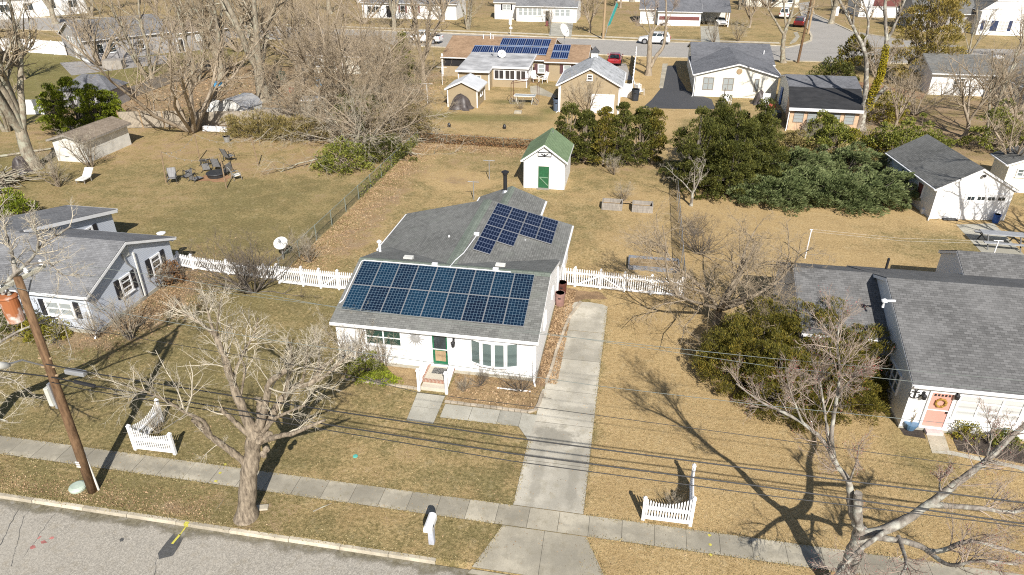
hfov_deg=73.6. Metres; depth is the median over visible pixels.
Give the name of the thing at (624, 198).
bare shrub
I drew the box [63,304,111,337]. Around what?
bare shrub
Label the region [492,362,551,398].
bare shrub
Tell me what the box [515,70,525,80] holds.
window
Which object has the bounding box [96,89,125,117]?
arborvitae
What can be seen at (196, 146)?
wooden post
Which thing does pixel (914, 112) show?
bare tree
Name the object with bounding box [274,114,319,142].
brush shrub
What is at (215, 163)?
patio chair
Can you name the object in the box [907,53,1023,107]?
house
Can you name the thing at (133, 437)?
picket fence
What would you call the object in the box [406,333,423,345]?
sun ornament
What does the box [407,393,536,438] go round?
front walk
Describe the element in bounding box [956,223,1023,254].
patio
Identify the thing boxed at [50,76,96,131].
arborvitae
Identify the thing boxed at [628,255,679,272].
planter box
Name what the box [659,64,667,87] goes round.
drive strip
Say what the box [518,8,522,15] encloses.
window
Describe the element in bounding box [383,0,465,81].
bare tree
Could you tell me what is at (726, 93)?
patio chair
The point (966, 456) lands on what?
neighbour walk
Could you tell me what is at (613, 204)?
planter box
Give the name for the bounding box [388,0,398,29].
bare tree
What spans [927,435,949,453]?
side walkway
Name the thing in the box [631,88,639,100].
trash can
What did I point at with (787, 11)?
van
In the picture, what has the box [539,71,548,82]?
patio chair
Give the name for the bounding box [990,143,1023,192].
house
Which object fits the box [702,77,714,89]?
window
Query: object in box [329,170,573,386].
house
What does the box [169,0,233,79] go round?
bare tree
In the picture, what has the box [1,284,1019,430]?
power line
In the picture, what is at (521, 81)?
canopy frame
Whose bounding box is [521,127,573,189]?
shed
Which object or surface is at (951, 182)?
garage
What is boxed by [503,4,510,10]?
window
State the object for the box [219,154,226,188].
wooden post
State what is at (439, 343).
door
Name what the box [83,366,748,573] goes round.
fallen leaves
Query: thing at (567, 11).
window
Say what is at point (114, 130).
shed
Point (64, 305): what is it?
window
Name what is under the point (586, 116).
cedar tree
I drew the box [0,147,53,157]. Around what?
stick
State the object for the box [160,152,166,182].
wooden post
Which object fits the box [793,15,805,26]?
suv
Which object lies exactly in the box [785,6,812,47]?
side kerb
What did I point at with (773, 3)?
bare tree
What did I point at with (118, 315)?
bare shrub
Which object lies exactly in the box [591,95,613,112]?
garage door
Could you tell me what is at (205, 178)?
bare earth
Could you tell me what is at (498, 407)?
bed edging
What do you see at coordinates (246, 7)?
bare tree
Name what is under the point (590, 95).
bare shrub
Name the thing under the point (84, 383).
cable splice
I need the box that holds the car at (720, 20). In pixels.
[713,17,727,25]
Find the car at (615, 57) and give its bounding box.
[607,52,622,65]
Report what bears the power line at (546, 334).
attached to the utility pole at (14, 312)
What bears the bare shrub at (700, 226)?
on the ground at (140, 194)
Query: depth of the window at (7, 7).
166.82 m
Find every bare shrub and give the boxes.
[14,142,72,186]
[56,125,113,166]
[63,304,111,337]
[78,277,151,343]
[131,404,169,434]
[142,255,179,288]
[155,229,276,309]
[172,225,320,300]
[219,76,374,149]
[251,73,335,116]
[252,79,477,177]
[284,230,324,262]
[309,70,462,151]
[309,297,378,378]
[319,57,443,112]
[346,331,405,366]
[454,362,493,392]
[455,373,473,391]
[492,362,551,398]
[514,97,524,108]
[539,4,560,22]
[565,68,611,109]
[600,154,621,174]
[614,181,636,200]
[661,488,686,508]
[664,205,722,238]
[670,212,739,267]
[700,19,725,41]
[726,16,752,40]
[794,120,827,144]
[827,124,850,149]
[853,118,888,150]
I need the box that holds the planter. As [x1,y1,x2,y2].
[904,407,924,430]
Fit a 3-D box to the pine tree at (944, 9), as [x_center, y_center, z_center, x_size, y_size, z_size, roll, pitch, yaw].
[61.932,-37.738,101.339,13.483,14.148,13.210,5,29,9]
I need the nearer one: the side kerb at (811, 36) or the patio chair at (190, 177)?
the patio chair at (190, 177)
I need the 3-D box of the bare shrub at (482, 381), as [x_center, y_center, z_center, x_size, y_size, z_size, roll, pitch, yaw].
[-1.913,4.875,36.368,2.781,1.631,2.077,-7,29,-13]
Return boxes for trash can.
[553,98,557,111]
[555,290,564,306]
[559,280,566,294]
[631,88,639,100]
[992,213,1001,223]
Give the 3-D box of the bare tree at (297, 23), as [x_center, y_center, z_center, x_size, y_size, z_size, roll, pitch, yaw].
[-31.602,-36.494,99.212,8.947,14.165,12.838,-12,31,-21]
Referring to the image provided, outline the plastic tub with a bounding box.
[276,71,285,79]
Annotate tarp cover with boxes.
[450,93,473,110]
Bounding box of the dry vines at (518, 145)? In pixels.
[418,132,533,149]
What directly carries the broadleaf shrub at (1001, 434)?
on the neighbour bed at (983, 444)
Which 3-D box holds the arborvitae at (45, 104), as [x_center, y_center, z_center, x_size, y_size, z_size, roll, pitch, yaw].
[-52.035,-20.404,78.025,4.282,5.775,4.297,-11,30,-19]
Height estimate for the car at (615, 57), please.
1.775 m
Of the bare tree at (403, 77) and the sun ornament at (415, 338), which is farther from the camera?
the bare tree at (403, 77)
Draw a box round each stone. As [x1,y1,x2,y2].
[257,504,268,510]
[514,110,521,113]
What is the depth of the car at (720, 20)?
156.97 m
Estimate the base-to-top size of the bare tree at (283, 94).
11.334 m
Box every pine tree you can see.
[833,34,877,69]
[877,0,971,84]
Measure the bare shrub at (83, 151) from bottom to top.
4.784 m
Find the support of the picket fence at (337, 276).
on the ground at (140, 194)
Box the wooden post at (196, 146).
[194,134,199,158]
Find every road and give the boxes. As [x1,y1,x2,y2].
[0,17,1023,62]
[0,501,458,574]
[789,2,952,47]
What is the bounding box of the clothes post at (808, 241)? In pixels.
[805,229,812,258]
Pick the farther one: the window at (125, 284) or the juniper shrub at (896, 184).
the juniper shrub at (896, 184)
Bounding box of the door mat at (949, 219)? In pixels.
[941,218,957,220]
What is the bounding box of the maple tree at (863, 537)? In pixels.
[720,283,1023,574]
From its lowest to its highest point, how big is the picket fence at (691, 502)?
1.610 m
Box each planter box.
[601,198,622,210]
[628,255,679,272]
[632,200,652,213]
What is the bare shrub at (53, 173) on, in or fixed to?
on the ground at (140, 194)
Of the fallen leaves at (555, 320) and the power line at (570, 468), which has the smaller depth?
the power line at (570, 468)
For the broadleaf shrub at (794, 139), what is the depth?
69.91 m
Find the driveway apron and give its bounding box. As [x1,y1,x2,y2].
[472,525,602,574]
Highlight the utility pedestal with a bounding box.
[68,480,85,493]
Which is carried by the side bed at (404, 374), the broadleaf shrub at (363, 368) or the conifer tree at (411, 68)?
the broadleaf shrub at (363, 368)
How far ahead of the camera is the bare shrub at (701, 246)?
50.18 m
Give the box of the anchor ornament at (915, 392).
[908,389,921,398]
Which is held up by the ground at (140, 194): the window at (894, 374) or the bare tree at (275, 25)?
the bare tree at (275, 25)
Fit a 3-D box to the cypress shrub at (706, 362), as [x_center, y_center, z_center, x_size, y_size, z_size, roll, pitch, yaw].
[11.967,3.250,36.246,4.784,3.847,5.674,-8,29,-14]
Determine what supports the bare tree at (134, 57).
on the ground at (140, 194)
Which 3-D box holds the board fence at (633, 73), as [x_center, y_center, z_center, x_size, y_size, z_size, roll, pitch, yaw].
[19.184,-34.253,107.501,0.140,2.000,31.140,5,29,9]
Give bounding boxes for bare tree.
[0,0,39,131]
[0,0,47,170]
[0,1,42,79]
[0,194,95,430]
[6,0,154,65]
[42,0,59,23]
[47,0,298,132]
[82,0,92,14]
[85,0,175,80]
[144,0,220,81]
[145,0,160,15]
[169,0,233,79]
[176,0,284,51]
[194,0,346,62]
[201,0,296,102]
[232,0,280,47]
[235,40,394,126]
[252,0,387,113]
[257,0,311,33]
[264,0,324,85]
[266,29,459,149]
[270,0,426,122]
[281,0,410,93]
[283,0,362,36]
[287,0,367,69]
[311,6,441,84]
[321,0,387,23]
[326,0,332,13]
[341,20,451,130]
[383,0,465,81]
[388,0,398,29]
[435,0,444,21]
[457,0,483,29]
[574,0,606,32]
[738,0,769,27]
[759,0,784,7]
[761,0,823,62]
[827,0,838,23]
[850,24,917,78]
[874,66,973,115]
[878,51,931,130]
[930,44,1023,136]
[934,30,1023,119]
[957,0,1002,53]
[970,98,1023,155]
[982,5,1023,134]
[996,0,1023,55]
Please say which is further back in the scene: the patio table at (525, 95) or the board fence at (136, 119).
the patio table at (525, 95)
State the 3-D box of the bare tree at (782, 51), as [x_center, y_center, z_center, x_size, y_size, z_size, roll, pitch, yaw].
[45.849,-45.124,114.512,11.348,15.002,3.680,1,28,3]
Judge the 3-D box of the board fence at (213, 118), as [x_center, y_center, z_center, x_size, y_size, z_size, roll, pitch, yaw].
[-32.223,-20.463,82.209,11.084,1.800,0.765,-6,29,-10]
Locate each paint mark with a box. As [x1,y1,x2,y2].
[30,536,53,548]
[171,527,185,543]
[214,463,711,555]
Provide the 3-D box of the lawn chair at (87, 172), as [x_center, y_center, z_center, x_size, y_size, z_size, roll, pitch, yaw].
[-40.340,-10.568,64.644,0.920,1.100,1.680,5,29,9]
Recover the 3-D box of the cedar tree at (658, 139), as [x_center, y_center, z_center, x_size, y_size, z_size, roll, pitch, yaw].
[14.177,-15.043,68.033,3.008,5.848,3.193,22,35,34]
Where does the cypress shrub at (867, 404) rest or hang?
on the ground at (140, 194)
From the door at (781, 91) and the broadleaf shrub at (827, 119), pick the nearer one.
the broadleaf shrub at (827, 119)
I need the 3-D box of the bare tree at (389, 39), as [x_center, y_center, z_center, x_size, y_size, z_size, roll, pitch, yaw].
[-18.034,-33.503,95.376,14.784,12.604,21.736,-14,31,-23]
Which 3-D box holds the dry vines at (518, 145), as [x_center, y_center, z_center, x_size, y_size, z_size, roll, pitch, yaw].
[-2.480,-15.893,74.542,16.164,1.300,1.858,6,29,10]
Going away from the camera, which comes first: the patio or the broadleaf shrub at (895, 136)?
the patio
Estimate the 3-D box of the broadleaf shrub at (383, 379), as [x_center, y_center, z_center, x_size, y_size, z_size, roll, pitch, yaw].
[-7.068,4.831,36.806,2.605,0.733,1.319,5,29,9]
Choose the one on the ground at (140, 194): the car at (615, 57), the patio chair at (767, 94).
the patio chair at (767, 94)
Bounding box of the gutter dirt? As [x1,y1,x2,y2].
[0,498,475,574]
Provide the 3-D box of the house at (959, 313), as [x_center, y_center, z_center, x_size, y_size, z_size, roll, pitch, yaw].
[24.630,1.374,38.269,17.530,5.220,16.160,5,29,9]
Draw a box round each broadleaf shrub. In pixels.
[0,187,39,216]
[0,304,56,338]
[12,313,72,344]
[340,350,389,384]
[357,370,403,386]
[770,129,820,156]
[801,124,858,151]
[805,109,849,139]
[806,56,859,80]
[822,127,894,168]
[822,140,879,172]
[856,119,940,159]
[866,91,910,123]
[883,112,955,147]
[946,420,985,444]
[955,98,1023,151]
[988,428,1023,450]
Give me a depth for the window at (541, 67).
104.05 m
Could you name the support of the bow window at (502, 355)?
in the house at (499, 258)
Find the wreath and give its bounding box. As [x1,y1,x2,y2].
[934,398,947,407]
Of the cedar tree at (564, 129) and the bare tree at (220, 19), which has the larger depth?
the bare tree at (220, 19)
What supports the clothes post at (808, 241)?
on the ground at (140, 194)
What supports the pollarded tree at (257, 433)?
on the ground at (140, 194)
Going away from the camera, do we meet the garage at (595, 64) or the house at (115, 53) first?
the garage at (595, 64)
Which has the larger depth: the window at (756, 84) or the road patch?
the window at (756, 84)
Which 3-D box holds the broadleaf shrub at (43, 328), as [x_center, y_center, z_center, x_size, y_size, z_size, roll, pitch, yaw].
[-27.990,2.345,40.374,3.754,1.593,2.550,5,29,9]
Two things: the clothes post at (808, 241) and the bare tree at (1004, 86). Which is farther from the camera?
the bare tree at (1004, 86)
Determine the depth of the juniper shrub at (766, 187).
58.71 m
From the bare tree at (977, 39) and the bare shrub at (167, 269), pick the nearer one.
the bare shrub at (167, 269)
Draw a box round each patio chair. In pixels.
[166,167,177,181]
[181,168,194,178]
[183,171,203,182]
[199,159,210,172]
[209,158,224,168]
[219,149,235,160]
[220,161,234,175]
[227,167,241,178]
[531,70,538,81]
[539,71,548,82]
[722,92,731,103]
[760,93,770,103]
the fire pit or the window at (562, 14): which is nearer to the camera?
the fire pit
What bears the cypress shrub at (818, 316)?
on the ground at (140, 194)
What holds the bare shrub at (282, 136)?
on the ground at (140, 194)
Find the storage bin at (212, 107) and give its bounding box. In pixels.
[206,100,219,111]
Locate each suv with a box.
[638,31,670,43]
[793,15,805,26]
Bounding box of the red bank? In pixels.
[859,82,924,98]
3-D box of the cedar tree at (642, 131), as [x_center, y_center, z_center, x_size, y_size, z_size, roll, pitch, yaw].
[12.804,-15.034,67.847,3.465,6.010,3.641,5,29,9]
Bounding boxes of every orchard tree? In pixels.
[610,190,836,355]
[663,151,708,206]
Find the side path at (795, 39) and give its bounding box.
[790,32,799,43]
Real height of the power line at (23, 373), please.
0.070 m
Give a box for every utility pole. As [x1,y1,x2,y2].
[0,260,99,493]
[602,0,605,38]
[797,0,811,62]
[807,0,814,33]
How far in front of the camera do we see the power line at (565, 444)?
23.64 m
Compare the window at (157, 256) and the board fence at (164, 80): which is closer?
the window at (157, 256)
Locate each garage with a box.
[556,46,626,114]
[885,134,1019,220]
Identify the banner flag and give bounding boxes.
[604,1,617,38]
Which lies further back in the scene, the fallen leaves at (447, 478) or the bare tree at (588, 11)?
the bare tree at (588, 11)
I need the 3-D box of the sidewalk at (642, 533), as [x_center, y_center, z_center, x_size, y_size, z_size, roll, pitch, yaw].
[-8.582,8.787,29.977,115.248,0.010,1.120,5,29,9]
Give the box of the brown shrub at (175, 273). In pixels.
[155,259,188,284]
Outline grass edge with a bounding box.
[1,306,964,574]
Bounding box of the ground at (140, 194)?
[0,0,1023,574]
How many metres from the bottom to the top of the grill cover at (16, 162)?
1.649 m
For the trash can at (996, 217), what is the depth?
55.77 m
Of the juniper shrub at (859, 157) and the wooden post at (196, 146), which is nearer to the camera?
the juniper shrub at (859, 157)
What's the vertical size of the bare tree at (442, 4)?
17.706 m
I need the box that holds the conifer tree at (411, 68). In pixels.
[391,31,420,84]
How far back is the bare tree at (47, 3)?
159.17 m
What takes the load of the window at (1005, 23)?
in the house at (1009, 11)
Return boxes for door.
[61,143,77,160]
[177,39,184,51]
[386,6,390,16]
[432,335,447,364]
[538,166,548,187]
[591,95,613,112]
[778,86,782,104]
[922,393,953,426]
[959,195,1007,219]
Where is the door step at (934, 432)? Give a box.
[924,428,943,435]
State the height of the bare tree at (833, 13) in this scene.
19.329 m
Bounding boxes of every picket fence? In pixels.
[125,398,176,454]
[174,251,277,279]
[275,263,351,289]
[562,265,683,297]
[641,463,696,526]
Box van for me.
[778,7,790,18]
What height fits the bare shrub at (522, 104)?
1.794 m
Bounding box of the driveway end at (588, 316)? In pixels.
[563,302,606,332]
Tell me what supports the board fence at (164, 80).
on the ground at (140, 194)
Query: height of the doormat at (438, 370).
0.016 m
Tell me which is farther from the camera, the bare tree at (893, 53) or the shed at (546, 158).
the bare tree at (893, 53)
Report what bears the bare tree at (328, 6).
on the ground at (140, 194)
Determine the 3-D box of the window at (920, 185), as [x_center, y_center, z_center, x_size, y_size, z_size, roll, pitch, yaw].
[34.771,-8.356,58.344,0.070,1.200,0.950,2,28,3]
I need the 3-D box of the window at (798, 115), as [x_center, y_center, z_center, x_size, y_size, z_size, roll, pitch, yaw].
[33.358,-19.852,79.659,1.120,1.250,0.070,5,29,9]
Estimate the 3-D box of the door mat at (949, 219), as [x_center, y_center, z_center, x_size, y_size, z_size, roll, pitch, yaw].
[36.170,-5.660,56.593,1.169,0.123,0.483,2,28,4]
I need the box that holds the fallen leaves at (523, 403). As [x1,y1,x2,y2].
[449,375,538,407]
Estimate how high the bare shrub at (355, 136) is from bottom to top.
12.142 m
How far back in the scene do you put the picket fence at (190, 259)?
47.98 m
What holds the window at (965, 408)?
in the house at (959, 313)
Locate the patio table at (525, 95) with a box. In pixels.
[514,93,535,103]
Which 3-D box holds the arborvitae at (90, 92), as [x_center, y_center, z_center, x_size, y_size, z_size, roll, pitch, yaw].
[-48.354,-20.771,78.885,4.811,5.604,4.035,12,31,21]
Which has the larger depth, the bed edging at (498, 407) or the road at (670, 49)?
the road at (670, 49)
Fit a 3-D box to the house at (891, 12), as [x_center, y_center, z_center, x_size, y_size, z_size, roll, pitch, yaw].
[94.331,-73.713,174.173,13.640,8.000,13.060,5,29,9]
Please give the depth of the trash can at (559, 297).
43.72 m
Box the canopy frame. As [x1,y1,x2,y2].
[511,78,538,100]
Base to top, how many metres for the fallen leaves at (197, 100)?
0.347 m
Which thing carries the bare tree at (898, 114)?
on the ground at (140, 194)
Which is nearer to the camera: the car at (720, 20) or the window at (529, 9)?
the car at (720, 20)
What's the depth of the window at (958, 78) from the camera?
95.28 m
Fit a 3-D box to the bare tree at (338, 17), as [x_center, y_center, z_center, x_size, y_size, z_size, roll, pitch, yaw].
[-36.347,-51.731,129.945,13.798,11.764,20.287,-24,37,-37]
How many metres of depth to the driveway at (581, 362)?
33.15 m
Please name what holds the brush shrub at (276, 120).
on the ground at (140, 194)
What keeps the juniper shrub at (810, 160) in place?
on the ground at (140, 194)
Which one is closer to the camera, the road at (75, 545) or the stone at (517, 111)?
the road at (75, 545)
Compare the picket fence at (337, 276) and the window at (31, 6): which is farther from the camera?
the window at (31, 6)
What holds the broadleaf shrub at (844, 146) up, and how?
on the ground at (140, 194)
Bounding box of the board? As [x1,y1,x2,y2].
[202,126,227,131]
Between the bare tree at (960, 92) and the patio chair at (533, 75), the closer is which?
the bare tree at (960, 92)
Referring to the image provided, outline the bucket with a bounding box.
[223,135,229,141]
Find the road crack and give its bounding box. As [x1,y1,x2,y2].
[0,504,23,544]
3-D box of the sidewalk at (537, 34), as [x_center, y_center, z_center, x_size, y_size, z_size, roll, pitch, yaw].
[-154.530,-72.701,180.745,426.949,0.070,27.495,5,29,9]
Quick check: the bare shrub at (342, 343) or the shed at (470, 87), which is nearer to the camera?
the bare shrub at (342, 343)
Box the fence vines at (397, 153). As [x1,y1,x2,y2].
[359,132,418,199]
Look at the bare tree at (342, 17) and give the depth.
104.67 m
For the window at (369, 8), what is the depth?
169.09 m
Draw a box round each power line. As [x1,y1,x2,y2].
[0,370,47,376]
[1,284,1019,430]
[26,268,1023,393]
[41,260,1023,380]
[45,364,1023,503]
[51,377,1023,524]
[51,382,1023,526]
[58,324,1022,472]
[768,0,999,9]
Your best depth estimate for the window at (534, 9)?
162.99 m
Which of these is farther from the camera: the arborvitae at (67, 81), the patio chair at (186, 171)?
the arborvitae at (67, 81)
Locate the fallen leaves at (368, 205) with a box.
[290,143,449,271]
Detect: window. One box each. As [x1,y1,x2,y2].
[0,4,9,12]
[22,3,34,10]
[43,300,77,318]
[67,0,77,7]
[97,44,103,53]
[107,42,116,52]
[118,272,134,297]
[136,40,144,49]
[149,252,162,275]
[364,329,403,348]
[367,6,379,12]
[470,339,518,368]
[494,69,503,79]
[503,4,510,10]
[505,70,514,79]
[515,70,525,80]
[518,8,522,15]
[523,8,527,15]
[528,8,531,15]
[533,8,536,15]
[537,8,541,15]
[538,64,544,73]
[544,310,546,330]
[555,9,559,16]
[560,9,564,16]
[563,65,570,70]
[565,9,569,16]
[587,74,592,80]
[645,11,657,17]
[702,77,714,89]
[722,78,734,90]
[753,79,759,91]
[793,111,804,122]
[806,112,817,122]
[831,113,840,121]
[843,113,855,124]
[885,357,901,395]
[917,181,924,197]
[950,394,1023,425]
[952,78,965,88]
[982,20,991,30]
[996,21,1008,30]
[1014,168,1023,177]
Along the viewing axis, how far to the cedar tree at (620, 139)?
66.92 m
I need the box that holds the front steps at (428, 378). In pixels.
[415,347,455,394]
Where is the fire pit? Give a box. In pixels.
[206,169,225,178]
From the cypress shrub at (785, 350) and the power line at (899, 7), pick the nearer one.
the cypress shrub at (785, 350)
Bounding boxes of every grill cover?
[11,155,33,173]
[751,90,765,105]
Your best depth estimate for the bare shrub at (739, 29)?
136.91 m
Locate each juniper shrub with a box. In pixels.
[726,171,829,216]
[759,145,849,176]
[760,165,855,211]
[793,141,892,174]
[805,170,902,217]
[822,163,920,211]
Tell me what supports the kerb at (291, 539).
on the ground at (140, 194)
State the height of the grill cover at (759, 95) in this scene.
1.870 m
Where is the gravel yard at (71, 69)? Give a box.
[60,55,166,74]
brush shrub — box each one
[219,111,257,138]
[233,108,276,140]
[260,112,293,141]
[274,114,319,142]
[289,113,333,140]
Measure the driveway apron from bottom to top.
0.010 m
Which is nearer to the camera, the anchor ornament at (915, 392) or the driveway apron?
the driveway apron
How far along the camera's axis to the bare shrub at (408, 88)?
92.92 m
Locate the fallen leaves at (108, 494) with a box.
[0,451,226,519]
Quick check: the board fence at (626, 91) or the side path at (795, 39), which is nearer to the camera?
the board fence at (626, 91)
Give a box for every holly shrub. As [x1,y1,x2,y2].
[308,135,374,177]
[331,94,390,133]
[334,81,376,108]
[350,132,417,163]
[368,99,439,135]
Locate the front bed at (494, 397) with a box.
[445,373,542,409]
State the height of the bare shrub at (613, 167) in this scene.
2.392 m
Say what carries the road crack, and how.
on the road at (75, 545)
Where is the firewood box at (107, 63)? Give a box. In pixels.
[102,58,126,68]
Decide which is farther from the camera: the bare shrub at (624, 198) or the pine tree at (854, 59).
the pine tree at (854, 59)
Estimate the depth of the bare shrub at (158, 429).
32.93 m
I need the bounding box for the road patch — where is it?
[158,534,182,558]
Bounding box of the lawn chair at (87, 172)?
[75,167,93,183]
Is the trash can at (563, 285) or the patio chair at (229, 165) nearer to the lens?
the trash can at (563, 285)
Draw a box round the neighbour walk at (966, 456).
[932,451,1023,471]
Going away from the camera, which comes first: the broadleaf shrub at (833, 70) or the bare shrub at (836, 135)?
the bare shrub at (836, 135)
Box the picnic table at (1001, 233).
[974,229,1023,252]
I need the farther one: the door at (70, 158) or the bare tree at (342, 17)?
the bare tree at (342, 17)
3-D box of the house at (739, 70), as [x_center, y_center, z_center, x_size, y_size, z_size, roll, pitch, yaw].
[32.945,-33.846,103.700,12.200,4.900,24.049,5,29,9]
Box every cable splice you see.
[64,367,86,376]
[73,380,95,387]
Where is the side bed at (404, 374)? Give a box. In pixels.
[343,364,422,386]
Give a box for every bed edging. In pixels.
[345,378,416,389]
[444,391,543,412]
[545,301,581,383]
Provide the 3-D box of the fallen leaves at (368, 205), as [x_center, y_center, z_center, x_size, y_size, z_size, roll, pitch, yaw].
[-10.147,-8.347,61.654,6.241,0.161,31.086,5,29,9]
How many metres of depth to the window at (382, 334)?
37.31 m
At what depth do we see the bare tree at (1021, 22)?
118.08 m
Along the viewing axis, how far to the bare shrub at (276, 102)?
85.83 m
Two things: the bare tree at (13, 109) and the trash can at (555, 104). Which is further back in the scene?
the trash can at (555, 104)
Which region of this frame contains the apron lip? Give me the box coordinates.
[468,569,506,574]
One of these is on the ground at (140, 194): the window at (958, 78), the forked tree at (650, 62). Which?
the forked tree at (650, 62)
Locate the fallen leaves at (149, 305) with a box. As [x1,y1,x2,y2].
[18,241,271,383]
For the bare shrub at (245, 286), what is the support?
on the ground at (140, 194)
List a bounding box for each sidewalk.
[0,436,1022,574]
[56,15,779,43]
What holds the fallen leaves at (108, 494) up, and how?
on the ground at (140, 194)
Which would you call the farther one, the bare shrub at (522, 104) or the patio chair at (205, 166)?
the bare shrub at (522, 104)
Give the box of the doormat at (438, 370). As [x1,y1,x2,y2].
[432,367,446,373]
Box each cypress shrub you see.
[688,312,784,406]
[711,294,816,385]
[718,329,840,433]
[763,296,861,382]
[771,338,891,426]
[814,323,896,404]
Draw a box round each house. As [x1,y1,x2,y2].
[0,0,86,18]
[0,205,176,338]
[57,13,230,62]
[291,34,392,73]
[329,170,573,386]
[360,0,466,19]
[440,33,592,89]
[493,0,580,22]
[639,0,730,26]
[687,42,780,98]
[742,0,798,6]
[771,250,1023,440]
[777,74,863,130]
[846,0,900,17]
[896,0,1023,35]
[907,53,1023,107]
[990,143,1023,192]
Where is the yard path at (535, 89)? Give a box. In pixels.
[530,85,556,97]
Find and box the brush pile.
[0,165,49,196]
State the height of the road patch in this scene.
0.001 m
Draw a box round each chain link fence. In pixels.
[277,131,417,272]
[419,133,528,147]
[675,168,685,295]
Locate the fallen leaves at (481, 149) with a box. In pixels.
[419,143,589,164]
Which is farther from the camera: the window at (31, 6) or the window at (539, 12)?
the window at (31, 6)
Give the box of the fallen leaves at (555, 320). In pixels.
[536,290,575,383]
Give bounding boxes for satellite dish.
[273,237,287,257]
[498,50,505,57]
[560,24,569,43]
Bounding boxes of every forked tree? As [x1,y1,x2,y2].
[626,0,679,75]
[835,0,908,130]
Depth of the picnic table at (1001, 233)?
51.57 m
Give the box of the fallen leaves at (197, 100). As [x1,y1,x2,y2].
[46,68,450,127]
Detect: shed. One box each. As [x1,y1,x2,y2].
[45,116,131,162]
[59,74,129,106]
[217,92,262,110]
[444,73,487,107]
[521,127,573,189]
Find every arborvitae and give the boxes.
[33,82,75,134]
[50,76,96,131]
[72,83,120,125]
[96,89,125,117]
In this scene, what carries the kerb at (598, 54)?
on the ground at (140, 194)
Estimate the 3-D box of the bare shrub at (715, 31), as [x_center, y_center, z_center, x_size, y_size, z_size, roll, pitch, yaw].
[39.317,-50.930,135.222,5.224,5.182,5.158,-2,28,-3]
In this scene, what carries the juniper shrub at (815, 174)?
on the ground at (140, 194)
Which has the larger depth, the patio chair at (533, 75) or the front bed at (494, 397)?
the patio chair at (533, 75)
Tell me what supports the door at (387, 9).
in the house at (455, 9)
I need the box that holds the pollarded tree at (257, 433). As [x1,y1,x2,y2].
[87,281,362,525]
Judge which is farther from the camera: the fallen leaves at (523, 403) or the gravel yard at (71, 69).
the gravel yard at (71, 69)
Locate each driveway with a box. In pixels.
[513,330,604,513]
[549,23,572,36]
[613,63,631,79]
[643,65,713,108]
[700,26,719,41]
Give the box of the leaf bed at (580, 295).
[535,288,606,386]
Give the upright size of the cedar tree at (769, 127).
7.928 m
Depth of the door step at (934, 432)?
33.05 m
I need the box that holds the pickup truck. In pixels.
[409,30,442,43]
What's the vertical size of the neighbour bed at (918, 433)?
0.001 m
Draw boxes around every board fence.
[0,38,66,54]
[17,98,44,114]
[116,109,184,127]
[127,59,214,96]
[195,107,291,125]
[621,83,631,97]
[630,47,636,98]
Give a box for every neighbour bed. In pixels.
[900,428,925,438]
[950,433,1023,463]
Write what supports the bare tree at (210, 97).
on the ground at (140, 194)
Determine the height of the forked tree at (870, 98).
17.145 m
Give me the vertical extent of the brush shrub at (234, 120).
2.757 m
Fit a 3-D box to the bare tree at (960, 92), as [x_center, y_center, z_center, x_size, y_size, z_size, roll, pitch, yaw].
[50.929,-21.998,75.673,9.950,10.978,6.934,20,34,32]
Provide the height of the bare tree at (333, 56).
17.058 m
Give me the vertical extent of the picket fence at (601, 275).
1.540 m
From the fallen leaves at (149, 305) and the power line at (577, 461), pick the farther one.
the fallen leaves at (149, 305)
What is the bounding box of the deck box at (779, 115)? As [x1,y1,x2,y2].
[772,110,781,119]
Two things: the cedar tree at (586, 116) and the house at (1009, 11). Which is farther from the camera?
the house at (1009, 11)
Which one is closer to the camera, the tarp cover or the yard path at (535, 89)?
the tarp cover
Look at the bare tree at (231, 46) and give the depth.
125.75 m
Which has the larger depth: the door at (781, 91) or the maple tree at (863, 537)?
the door at (781, 91)
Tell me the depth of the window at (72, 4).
176.02 m
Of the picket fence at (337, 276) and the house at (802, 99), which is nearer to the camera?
the picket fence at (337, 276)
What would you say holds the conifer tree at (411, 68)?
on the ground at (140, 194)
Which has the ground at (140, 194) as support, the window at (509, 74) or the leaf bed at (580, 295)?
the leaf bed at (580, 295)
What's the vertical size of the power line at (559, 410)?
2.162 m
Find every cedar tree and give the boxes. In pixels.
[554,101,587,160]
[571,109,598,163]
[586,105,620,165]
[599,101,635,165]
[624,106,656,164]
[638,107,667,163]
[658,105,743,199]
[674,88,750,167]
[684,108,772,200]
[724,96,792,189]
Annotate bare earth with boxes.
[196,174,230,181]
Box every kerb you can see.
[0,493,435,564]
[2,28,907,63]
[35,17,780,45]
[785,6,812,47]
[809,1,960,46]
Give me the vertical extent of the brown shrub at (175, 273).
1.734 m
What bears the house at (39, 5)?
on the ground at (140, 194)
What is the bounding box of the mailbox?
[423,512,436,544]
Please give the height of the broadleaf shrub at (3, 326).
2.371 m

